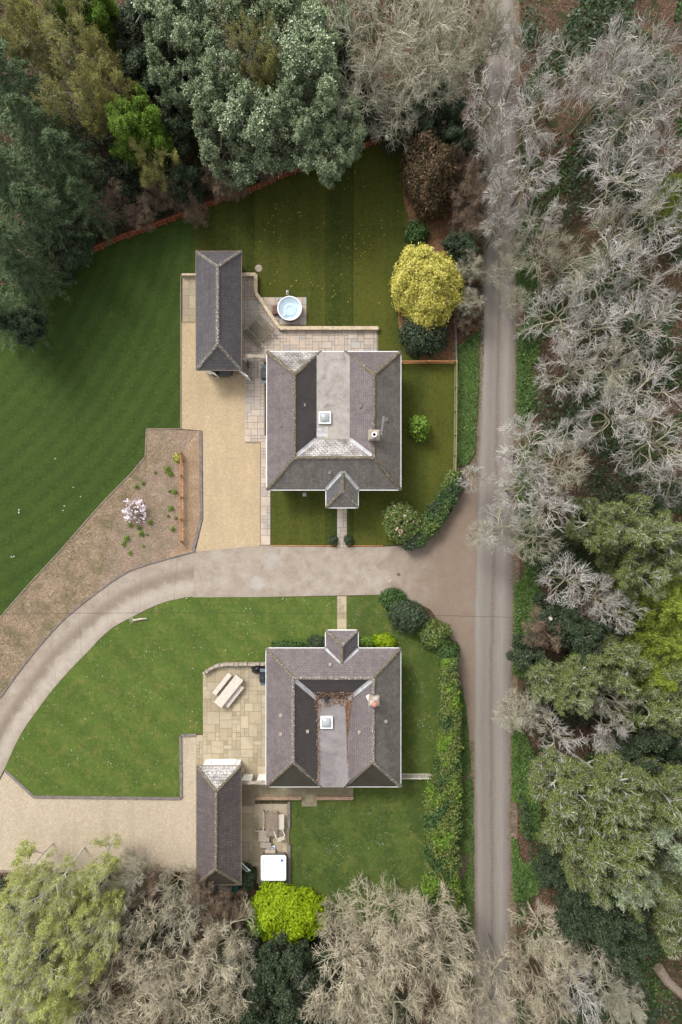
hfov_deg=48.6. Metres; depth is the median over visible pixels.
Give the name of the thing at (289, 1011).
evergreen shrub
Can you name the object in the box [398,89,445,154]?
evergreen shrub
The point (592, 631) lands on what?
evergreen shrub
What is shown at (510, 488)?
bare tree
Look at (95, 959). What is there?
birch tree
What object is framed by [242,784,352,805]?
patio
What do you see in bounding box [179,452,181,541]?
post and rail fence
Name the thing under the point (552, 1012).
bare tree
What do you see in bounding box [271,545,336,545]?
kerb
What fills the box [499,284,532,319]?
bare tree
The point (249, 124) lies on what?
evergreen tree
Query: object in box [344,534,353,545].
box ball
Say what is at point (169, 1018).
bare tree
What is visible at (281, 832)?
garden chair
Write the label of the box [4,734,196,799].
kerb
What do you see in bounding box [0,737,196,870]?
gravel drive
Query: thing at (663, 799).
pine tree
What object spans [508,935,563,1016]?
bare tree
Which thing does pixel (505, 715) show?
bare tree
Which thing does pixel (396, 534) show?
camellia
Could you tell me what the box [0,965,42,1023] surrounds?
birch tree
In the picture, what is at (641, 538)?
pine tree
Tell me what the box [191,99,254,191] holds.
evergreen tree
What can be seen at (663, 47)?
bare tree
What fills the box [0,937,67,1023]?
birch tree
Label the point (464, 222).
bare shrub
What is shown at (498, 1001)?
bare tree
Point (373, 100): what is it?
bare tree
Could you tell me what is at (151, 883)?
bare shrub
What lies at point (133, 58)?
evergreen shrub
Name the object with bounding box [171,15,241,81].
evergreen tree
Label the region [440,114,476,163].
evergreen shrub
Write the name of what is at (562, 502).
bare tree
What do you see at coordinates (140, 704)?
grass tufts
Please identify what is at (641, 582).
pine tree
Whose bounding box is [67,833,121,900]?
birch tree
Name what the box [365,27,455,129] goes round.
bare tree
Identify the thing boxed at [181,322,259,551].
gravel drive
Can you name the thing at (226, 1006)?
bare tree
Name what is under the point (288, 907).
shrub
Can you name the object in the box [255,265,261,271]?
stone
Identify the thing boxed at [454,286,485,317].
bare shrub
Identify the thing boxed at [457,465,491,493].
bare tree
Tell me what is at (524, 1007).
bare tree
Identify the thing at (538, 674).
pine tree
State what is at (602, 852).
pine tree
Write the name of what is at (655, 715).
pine tree
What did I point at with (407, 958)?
bare tree
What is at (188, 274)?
garden wall
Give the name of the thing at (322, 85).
evergreen tree
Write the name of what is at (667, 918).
pine tree
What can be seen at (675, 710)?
pine tree
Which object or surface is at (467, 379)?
verge plants
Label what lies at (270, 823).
slatted table
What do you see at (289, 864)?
kerb
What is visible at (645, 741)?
evergreen shrub
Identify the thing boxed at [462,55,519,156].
bare tree
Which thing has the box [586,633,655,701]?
pine tree
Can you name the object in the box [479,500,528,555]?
bare tree
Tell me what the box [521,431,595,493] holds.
bare tree
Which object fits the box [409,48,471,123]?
bare tree
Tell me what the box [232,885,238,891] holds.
storage bin
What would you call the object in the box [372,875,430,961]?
bare tree
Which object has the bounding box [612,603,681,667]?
larch tree
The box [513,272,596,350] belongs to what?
bare tree
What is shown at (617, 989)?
bare tree
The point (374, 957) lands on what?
bare tree
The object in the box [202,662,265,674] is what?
stone wall
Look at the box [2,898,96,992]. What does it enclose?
birch tree
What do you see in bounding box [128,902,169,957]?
evergreen shrub
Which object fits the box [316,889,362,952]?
bare tree
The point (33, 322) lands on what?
evergreen shrub
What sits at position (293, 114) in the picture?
evergreen tree
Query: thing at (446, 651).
hedge shrub
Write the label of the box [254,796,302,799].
garden wall
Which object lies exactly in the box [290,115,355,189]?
evergreen tree
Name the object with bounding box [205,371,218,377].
door
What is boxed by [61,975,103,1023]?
bare tree
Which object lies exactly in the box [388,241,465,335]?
golden conifer
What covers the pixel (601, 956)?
bare tree
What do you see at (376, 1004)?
bare tree
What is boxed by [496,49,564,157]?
bare tree
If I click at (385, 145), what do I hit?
evergreen shrub
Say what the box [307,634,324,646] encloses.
clipped shrub
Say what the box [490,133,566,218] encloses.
bare tree
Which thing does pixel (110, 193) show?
bare shrub
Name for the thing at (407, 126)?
bare tree
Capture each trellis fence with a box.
[401,360,456,363]
[401,773,431,779]
[453,361,457,470]
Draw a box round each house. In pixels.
[265,629,401,787]
[266,350,401,508]
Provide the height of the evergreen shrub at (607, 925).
8.002 m
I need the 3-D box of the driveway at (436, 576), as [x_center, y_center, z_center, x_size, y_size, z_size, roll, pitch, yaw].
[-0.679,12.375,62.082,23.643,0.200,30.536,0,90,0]
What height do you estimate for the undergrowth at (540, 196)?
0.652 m
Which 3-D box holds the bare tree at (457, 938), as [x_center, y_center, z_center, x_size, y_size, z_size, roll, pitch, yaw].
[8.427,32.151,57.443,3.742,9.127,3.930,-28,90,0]
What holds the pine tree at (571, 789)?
on the ground at (566, 124)
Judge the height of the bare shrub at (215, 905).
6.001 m
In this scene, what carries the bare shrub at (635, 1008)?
on the ground at (566, 124)
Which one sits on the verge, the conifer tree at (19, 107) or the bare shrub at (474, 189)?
the bare shrub at (474, 189)
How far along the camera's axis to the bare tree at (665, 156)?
54.66 m
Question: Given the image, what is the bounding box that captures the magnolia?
[121,498,145,522]
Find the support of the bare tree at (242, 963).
on the ground at (566, 124)
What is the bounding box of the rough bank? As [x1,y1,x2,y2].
[0,431,170,695]
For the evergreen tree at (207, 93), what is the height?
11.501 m
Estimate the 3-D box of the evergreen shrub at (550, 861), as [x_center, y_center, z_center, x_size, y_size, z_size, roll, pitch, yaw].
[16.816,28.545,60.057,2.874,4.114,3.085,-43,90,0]
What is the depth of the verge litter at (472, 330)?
61.92 m
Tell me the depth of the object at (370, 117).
58.45 m
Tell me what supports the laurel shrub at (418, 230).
on the flower bed at (440, 230)
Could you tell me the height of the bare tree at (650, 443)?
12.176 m
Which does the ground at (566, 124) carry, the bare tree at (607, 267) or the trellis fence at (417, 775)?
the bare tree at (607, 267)
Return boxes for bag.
[251,666,265,673]
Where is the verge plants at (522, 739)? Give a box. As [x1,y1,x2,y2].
[511,208,541,901]
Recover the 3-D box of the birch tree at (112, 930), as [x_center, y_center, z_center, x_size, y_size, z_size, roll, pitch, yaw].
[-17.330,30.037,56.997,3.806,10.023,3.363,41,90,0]
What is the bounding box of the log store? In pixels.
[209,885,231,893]
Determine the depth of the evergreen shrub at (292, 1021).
57.15 m
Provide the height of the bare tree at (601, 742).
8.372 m
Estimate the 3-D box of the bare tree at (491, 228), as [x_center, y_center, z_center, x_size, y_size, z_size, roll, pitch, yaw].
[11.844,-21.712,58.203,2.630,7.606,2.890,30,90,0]
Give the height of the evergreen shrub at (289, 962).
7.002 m
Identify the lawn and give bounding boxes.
[0,215,193,615]
[4,596,336,796]
[194,140,454,544]
[290,595,441,922]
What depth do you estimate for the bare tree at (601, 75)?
53.48 m
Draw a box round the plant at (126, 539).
[122,535,128,542]
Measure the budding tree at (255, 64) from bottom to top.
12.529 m
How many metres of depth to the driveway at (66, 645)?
61.98 m
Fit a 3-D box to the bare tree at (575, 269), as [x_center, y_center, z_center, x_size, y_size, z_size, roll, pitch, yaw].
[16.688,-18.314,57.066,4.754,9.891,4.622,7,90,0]
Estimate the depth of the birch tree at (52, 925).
54.40 m
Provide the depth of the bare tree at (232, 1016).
56.98 m
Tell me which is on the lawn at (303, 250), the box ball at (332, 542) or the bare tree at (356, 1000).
the box ball at (332, 542)
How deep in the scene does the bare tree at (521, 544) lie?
56.52 m
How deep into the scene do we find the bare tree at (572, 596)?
56.97 m
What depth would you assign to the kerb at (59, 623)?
61.90 m
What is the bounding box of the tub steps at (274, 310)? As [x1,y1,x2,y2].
[272,305,278,314]
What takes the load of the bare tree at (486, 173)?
on the verge
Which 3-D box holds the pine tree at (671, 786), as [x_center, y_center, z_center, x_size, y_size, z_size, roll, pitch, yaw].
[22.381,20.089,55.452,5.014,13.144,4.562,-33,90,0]
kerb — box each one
[0,275,181,617]
[0,551,195,697]
[0,870,194,872]
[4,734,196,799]
[192,431,202,550]
[259,844,290,884]
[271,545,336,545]
[288,801,289,828]
[349,545,382,545]
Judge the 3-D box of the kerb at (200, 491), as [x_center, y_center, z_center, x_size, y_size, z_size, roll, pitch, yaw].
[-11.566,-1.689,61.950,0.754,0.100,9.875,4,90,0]
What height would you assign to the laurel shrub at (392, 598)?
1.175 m
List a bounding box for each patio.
[182,277,195,322]
[196,735,202,764]
[203,665,265,780]
[238,277,377,545]
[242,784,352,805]
[242,804,288,884]
[261,297,305,325]
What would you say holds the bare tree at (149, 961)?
on the ground at (566, 124)
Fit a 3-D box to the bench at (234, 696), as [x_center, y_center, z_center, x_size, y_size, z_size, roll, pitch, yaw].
[-8.699,14.981,61.680,0.412,0.460,2.100,39,90,0]
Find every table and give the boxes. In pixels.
[214,674,242,707]
[243,314,274,346]
[258,829,269,841]
[260,841,271,848]
[266,811,277,835]
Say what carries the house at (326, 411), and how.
on the ground at (566, 124)
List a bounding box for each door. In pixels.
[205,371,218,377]
[207,759,236,764]
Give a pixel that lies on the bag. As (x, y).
(255, 669)
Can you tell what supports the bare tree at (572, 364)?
on the ground at (566, 124)
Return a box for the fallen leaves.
[258,171,398,302]
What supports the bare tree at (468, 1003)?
on the ground at (566, 124)
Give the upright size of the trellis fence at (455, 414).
1.350 m
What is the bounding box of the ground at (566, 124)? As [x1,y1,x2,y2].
[0,0,681,1023]
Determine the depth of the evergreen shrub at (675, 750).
56.53 m
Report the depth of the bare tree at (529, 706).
57.52 m
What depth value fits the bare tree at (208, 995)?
56.40 m
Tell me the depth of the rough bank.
61.97 m
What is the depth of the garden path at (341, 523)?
61.94 m
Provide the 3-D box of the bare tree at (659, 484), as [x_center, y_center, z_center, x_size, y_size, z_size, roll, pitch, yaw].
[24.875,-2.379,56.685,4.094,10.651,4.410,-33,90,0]
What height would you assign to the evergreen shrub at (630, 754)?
7.002 m
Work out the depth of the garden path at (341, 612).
61.94 m
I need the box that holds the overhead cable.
[44,613,547,618]
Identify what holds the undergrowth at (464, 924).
on the ground at (566, 124)
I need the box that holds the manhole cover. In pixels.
[385,575,391,582]
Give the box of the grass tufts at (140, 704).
[12,597,336,796]
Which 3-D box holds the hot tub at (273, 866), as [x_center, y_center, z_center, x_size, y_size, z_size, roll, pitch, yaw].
[-5.455,28.790,61.490,2.060,0.910,2.060,0,90,0]
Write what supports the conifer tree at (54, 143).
on the ground at (566, 124)
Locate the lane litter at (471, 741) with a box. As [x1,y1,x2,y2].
[470,219,518,1001]
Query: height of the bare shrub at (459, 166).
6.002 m
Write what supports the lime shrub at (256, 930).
on the ground at (566, 124)
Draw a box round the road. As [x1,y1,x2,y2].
[473,0,516,1023]
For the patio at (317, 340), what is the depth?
61.94 m
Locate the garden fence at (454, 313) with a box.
[450,200,456,361]
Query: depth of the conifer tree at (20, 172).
55.02 m
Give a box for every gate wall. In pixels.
[242,354,265,361]
[242,774,265,784]
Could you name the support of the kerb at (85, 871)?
on the gravel drive at (161, 833)
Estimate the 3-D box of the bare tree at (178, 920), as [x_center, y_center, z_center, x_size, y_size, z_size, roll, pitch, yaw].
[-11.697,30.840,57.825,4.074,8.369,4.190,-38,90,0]
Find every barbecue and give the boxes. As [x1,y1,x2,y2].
[259,669,265,685]
[261,365,265,382]
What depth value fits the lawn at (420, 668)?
61.95 m
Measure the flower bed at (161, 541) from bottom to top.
0.200 m
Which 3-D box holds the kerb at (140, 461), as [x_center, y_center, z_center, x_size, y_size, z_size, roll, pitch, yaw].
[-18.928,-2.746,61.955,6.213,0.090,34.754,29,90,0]
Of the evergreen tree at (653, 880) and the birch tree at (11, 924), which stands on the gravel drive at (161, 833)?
the birch tree at (11, 924)
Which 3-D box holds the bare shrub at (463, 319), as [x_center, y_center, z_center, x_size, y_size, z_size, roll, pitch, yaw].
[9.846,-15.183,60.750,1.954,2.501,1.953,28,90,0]
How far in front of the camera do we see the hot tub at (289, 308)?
61.43 m
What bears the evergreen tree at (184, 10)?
on the ground at (566, 124)
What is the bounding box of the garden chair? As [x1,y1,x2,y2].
[274,828,284,841]
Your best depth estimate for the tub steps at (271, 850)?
61.58 m
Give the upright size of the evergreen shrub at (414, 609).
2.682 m
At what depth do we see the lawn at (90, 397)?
61.96 m
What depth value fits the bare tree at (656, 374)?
54.69 m
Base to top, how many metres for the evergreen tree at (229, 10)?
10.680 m
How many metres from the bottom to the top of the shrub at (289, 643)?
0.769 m
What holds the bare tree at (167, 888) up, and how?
on the gravel drive at (161, 833)
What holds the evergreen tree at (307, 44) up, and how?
on the ground at (566, 124)
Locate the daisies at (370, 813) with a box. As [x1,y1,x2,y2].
[306,609,432,885]
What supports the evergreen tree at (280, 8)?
on the ground at (566, 124)
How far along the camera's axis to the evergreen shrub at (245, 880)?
60.83 m
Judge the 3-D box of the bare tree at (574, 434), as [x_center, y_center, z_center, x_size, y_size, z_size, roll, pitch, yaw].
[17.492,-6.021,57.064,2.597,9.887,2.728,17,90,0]
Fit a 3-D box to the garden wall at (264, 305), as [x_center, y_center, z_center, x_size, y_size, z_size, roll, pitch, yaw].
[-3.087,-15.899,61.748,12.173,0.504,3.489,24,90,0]
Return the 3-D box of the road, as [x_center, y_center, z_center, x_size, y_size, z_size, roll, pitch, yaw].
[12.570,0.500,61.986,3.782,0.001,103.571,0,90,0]
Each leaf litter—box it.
[314,692,353,780]
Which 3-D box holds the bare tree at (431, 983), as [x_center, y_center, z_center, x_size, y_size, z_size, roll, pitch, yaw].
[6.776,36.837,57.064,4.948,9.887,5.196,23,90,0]
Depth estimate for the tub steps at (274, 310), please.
61.69 m
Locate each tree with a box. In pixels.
[0,0,70,82]
[0,1,66,99]
[0,37,103,169]
[0,143,94,248]
[0,213,70,307]
[0,252,76,316]
[0,289,52,352]
[0,837,57,917]
[0,877,65,965]
[0,906,46,983]
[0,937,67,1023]
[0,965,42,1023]
[2,92,105,219]
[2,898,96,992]
[4,901,47,963]
[7,181,98,277]
[13,847,84,917]
[24,985,88,1023]
[26,955,107,1023]
[30,32,106,141]
[35,866,104,970]
[36,0,116,88]
[38,127,127,225]
[41,0,96,58]
[57,0,122,55]
[58,906,125,992]
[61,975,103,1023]
[63,949,146,1023]
[65,174,127,245]
[65,850,126,937]
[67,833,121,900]
[71,11,148,103]
[71,890,128,963]
[72,921,142,1012]
[77,67,136,151]
[102,979,163,1023]
[104,82,168,168]
[107,950,177,1023]
[112,919,179,993]
[114,892,155,942]
[125,866,179,942]
[128,136,182,197]
[130,109,174,173]
[130,947,210,1023]
[131,0,223,58]
[134,916,209,1011]
[141,6,204,83]
[147,61,194,122]
[148,972,194,1023]
[150,854,195,909]
[157,883,208,949]
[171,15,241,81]
[175,951,238,1023]
[179,914,246,1000]
[180,43,252,155]
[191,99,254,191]
[199,893,255,962]
[209,944,261,1022]
[212,0,269,66]
[216,992,254,1023]
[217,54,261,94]
[217,73,292,185]
[221,924,261,990]
[223,6,283,87]
[242,0,304,55]
[251,74,317,173]
[252,51,278,97]
[258,0,346,124]
[287,59,341,168]
[287,967,315,1002]
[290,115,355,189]
[298,936,360,1023]
[300,0,353,62]
[304,0,368,72]
[306,984,343,1023]
[311,912,372,1010]
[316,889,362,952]
[320,90,367,162]
[327,947,395,1023]
[329,0,430,106]
[334,35,396,135]
[334,910,401,1002]
[341,872,395,949]
[351,975,403,1023]
[359,946,429,1023]
[363,84,422,155]
[364,0,472,94]
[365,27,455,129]
[368,884,438,998]
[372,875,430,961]
[400,879,462,970]
[400,958,467,1023]
[407,0,483,96]
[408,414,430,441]
[408,919,474,1014]
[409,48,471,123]
[428,904,480,973]
[429,0,486,69]
[434,978,476,1023]
[436,956,488,1023]
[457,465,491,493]
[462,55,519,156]
[465,519,497,551]
[468,965,517,1023]
[472,116,521,195]
[474,932,529,1014]
[477,199,519,249]
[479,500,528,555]
[480,161,527,220]
[480,249,526,292]
[489,456,556,515]
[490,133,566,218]
[491,687,531,734]
[492,16,554,101]
[493,229,527,261]
[494,411,566,484]
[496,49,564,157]
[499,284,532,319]
[501,971,539,1023]
[503,508,566,564]
[506,475,582,531]
[506,686,558,735]
[507,898,572,972]
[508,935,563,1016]
[509,193,566,248]
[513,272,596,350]
[516,222,573,292]
[518,701,589,763]
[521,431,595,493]
[523,658,577,706]
[524,745,610,832]
[524,964,578,1023]
[526,26,618,118]
[532,343,601,404]
[533,231,605,294]
[535,550,596,609]
[537,787,613,883]
[539,920,594,989]
[542,668,592,719]
[543,957,602,1023]
[545,837,624,912]
[550,293,634,361]
[550,410,594,448]
[551,738,662,838]
[555,5,657,138]
[555,223,652,329]
[555,646,614,704]
[562,496,631,553]
[564,325,645,398]
[566,573,630,624]
[567,940,623,997]
[572,381,676,453]
[572,492,656,565]
[573,773,667,896]
[574,66,681,169]
[577,11,649,119]
[577,957,631,1023]
[578,116,665,225]
[584,184,663,273]
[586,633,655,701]
[588,589,648,634]
[588,695,633,753]
[589,1,681,107]
[589,684,645,725]
[593,543,674,600]
[596,351,681,432]
[597,288,681,365]
[600,215,681,316]
[603,124,681,207]
[603,836,663,912]
[604,679,681,738]
[608,840,681,922]
[609,405,681,482]
[609,563,681,640]
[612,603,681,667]
[615,629,679,691]
[616,174,681,258]
[618,804,681,872]
[620,50,681,135]
[620,507,681,579]
[622,752,681,834]
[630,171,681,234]
[632,524,681,553]
[635,455,681,507]
[639,827,681,875]
[642,652,681,727]
[646,908,681,959]
[648,768,681,839]
[648,850,681,932]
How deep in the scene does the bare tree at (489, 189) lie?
56.20 m
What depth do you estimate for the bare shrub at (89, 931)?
56.83 m
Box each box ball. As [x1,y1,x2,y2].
[328,534,338,546]
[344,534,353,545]
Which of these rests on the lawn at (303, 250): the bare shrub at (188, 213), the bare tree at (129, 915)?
the bare shrub at (188, 213)
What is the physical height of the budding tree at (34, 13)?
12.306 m
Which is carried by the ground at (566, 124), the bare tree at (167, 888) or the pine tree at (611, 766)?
the pine tree at (611, 766)
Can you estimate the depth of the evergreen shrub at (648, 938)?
56.01 m
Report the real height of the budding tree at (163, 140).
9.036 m
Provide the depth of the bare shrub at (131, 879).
57.76 m
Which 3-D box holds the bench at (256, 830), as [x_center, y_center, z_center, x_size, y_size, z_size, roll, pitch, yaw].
[-6.638,25.198,61.730,0.750,0.420,1.710,0,90,0]
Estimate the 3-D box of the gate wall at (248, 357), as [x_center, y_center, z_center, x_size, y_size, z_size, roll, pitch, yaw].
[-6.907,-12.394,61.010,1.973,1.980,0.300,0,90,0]
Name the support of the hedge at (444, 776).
on the ground at (566, 124)
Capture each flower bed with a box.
[98,429,196,589]
[167,431,199,557]
[398,159,452,362]
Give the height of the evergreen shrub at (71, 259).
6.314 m
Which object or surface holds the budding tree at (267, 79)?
on the ground at (566, 124)
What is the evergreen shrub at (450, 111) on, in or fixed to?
on the ground at (566, 124)
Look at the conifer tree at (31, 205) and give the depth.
55.34 m
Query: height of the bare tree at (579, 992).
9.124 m
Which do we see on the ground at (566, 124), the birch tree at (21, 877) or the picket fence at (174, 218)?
the picket fence at (174, 218)
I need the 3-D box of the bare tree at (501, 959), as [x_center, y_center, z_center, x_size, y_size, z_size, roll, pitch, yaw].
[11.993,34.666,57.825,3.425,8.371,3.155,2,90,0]
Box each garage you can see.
[195,250,250,380]
[196,759,249,885]
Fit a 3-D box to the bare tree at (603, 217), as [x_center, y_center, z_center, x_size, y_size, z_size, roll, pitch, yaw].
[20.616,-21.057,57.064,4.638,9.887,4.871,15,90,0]
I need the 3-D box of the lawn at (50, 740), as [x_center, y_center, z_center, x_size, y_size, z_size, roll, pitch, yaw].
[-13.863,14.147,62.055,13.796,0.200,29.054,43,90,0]
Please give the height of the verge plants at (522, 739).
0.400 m
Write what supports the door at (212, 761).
in the garage at (218, 821)
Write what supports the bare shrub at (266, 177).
on the ground at (566, 124)
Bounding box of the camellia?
[381,498,421,544]
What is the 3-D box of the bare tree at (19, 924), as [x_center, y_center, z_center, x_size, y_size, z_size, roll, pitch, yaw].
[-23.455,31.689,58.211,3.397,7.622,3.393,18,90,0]
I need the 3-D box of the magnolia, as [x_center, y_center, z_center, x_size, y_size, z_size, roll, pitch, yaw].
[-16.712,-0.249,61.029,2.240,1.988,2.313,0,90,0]
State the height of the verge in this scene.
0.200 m
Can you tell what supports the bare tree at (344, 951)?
on the ground at (566, 124)
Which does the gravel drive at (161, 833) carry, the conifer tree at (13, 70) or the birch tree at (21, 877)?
the birch tree at (21, 877)
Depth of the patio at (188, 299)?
61.94 m
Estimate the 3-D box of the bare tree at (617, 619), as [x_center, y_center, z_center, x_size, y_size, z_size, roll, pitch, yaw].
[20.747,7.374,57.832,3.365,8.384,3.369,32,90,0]
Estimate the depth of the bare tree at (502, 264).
58.08 m
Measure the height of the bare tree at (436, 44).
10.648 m
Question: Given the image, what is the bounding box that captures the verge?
[452,0,521,1023]
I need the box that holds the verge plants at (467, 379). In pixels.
[455,330,478,932]
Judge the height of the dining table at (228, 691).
0.760 m
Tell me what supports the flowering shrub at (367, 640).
on the lawn at (420, 668)
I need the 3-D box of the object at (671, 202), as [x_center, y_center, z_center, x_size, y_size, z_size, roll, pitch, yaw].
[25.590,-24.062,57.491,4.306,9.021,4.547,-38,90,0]
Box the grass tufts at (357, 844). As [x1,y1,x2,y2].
[295,806,423,918]
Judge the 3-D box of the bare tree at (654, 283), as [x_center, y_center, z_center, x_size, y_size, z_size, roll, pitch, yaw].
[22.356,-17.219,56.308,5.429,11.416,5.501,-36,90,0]
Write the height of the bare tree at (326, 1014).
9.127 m
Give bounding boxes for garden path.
[337,508,346,546]
[337,596,346,628]
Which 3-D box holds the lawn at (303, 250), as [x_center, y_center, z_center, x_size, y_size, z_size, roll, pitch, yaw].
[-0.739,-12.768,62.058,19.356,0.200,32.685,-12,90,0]
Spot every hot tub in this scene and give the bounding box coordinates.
[261,852,285,880]
[277,296,301,321]
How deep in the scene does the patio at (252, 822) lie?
61.94 m
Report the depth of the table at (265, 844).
61.53 m
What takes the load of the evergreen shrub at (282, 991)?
on the ground at (566, 124)
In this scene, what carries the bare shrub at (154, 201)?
on the ground at (566, 124)
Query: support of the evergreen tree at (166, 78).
on the ground at (566, 124)
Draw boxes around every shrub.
[0,301,49,347]
[42,217,95,282]
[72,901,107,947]
[84,177,136,225]
[87,151,152,208]
[99,846,156,909]
[103,0,158,69]
[115,37,166,110]
[121,198,158,232]
[125,863,174,909]
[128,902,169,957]
[137,175,169,212]
[140,38,190,113]
[152,107,193,162]
[156,163,193,212]
[162,156,206,206]
[172,453,183,463]
[179,191,209,229]
[180,866,214,910]
[195,882,233,928]
[200,156,245,204]
[215,885,249,935]
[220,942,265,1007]
[223,177,249,201]
[233,983,282,1023]
[241,862,256,891]
[243,895,270,939]
[245,881,330,948]
[246,941,292,1014]
[252,928,309,988]
[255,148,276,185]
[270,639,306,646]
[273,964,329,1023]
[273,1006,313,1023]
[300,927,332,1001]
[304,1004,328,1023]
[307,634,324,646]
[337,42,364,102]
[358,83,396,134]
[360,636,374,646]
[372,632,398,646]
[378,586,407,610]
[379,95,417,157]
[385,598,430,634]
[395,317,450,358]
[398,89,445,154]
[399,124,458,221]
[402,219,429,247]
[416,617,452,649]
[431,75,466,129]
[435,639,461,663]
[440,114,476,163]
[440,695,462,718]
[441,227,478,264]
[448,160,491,219]
[448,199,488,247]
[449,142,478,189]
[453,313,475,335]
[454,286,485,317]
[455,246,490,285]
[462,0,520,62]
[505,633,548,672]
[520,604,561,653]
[530,848,564,888]
[531,589,581,637]
[543,851,602,919]
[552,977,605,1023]
[553,615,611,668]
[553,889,597,945]
[575,883,652,955]
[591,727,665,784]
[592,916,650,985]
[601,979,648,1023]
[612,704,681,761]
[619,902,659,956]
[649,733,681,767]
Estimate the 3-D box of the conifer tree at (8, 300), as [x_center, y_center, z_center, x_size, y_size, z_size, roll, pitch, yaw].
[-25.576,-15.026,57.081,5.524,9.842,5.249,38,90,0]
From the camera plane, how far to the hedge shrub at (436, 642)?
60.74 m
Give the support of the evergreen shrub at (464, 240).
on the verge
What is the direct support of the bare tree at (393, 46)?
on the ground at (566, 124)
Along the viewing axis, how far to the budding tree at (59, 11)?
54.66 m
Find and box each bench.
[212,673,231,694]
[224,684,243,707]
[255,810,263,831]
[278,814,283,829]
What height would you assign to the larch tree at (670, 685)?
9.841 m
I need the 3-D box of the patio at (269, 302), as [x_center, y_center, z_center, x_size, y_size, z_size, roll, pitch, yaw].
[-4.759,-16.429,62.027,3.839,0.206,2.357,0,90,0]
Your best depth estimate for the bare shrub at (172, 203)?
59.35 m
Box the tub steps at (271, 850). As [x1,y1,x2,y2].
[265,845,275,852]
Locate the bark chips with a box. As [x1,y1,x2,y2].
[168,436,199,556]
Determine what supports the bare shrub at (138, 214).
on the ground at (566, 124)
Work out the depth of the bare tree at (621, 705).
56.28 m
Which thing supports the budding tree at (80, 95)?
on the ground at (566, 124)
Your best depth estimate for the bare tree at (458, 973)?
55.91 m
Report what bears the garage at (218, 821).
on the ground at (566, 124)
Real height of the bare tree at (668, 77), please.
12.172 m
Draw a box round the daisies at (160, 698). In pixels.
[22,598,327,784]
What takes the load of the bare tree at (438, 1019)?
on the ground at (566, 124)
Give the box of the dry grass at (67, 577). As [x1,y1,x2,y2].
[0,440,169,690]
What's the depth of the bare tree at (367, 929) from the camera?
56.45 m
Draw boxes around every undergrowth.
[0,0,484,1023]
[516,0,681,1023]
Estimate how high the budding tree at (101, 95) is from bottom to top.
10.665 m
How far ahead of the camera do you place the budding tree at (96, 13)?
55.27 m
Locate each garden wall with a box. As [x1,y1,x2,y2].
[181,273,195,276]
[242,273,378,330]
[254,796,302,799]
[315,796,353,799]
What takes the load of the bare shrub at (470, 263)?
on the verge
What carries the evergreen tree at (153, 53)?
on the ground at (566, 124)
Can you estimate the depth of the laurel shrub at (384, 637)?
61.20 m
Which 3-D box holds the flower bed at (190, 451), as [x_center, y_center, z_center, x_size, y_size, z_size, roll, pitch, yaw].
[-12.306,-1.294,62.059,2.523,0.200,10.853,9,90,0]
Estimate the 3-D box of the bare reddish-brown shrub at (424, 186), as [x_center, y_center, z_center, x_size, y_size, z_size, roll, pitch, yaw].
[7.060,-26.800,58.962,4.883,6.439,6.954,0,90,0]
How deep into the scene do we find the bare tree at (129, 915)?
57.80 m
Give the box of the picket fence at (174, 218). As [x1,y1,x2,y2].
[44,136,384,275]
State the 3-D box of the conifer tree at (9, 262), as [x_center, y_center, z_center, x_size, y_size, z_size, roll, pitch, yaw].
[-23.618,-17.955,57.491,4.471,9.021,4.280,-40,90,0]
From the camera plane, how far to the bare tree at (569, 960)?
56.91 m
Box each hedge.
[401,470,463,550]
[421,652,463,911]
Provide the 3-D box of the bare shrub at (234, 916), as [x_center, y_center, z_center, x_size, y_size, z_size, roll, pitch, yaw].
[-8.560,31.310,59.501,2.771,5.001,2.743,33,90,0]
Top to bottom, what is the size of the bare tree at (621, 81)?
12.957 m
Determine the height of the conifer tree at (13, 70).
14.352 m
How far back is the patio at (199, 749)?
61.95 m
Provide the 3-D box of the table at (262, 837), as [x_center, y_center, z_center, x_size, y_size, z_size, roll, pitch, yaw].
[-6.281,26.400,61.740,0.950,0.410,0.950,3,90,0]
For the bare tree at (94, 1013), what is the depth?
56.08 m
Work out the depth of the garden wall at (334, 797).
61.65 m
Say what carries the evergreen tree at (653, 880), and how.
on the ground at (566, 124)
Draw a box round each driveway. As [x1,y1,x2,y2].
[0,552,194,776]
[192,477,476,841]
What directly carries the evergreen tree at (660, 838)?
on the ground at (566, 124)
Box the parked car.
[211,371,232,376]
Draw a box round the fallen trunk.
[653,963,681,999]
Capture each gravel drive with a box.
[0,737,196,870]
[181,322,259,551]
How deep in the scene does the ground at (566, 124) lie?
62.00 m
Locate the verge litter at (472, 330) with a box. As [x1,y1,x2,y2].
[456,161,480,344]
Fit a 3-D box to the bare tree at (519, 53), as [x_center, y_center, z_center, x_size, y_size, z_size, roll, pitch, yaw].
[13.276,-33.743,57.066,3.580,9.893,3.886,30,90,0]
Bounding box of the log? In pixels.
[129,616,146,621]
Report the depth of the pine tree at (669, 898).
52.20 m
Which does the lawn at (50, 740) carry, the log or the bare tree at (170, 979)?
the log
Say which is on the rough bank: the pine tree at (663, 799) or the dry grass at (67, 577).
the dry grass at (67, 577)
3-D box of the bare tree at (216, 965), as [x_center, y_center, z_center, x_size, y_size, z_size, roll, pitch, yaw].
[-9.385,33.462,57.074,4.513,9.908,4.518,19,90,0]

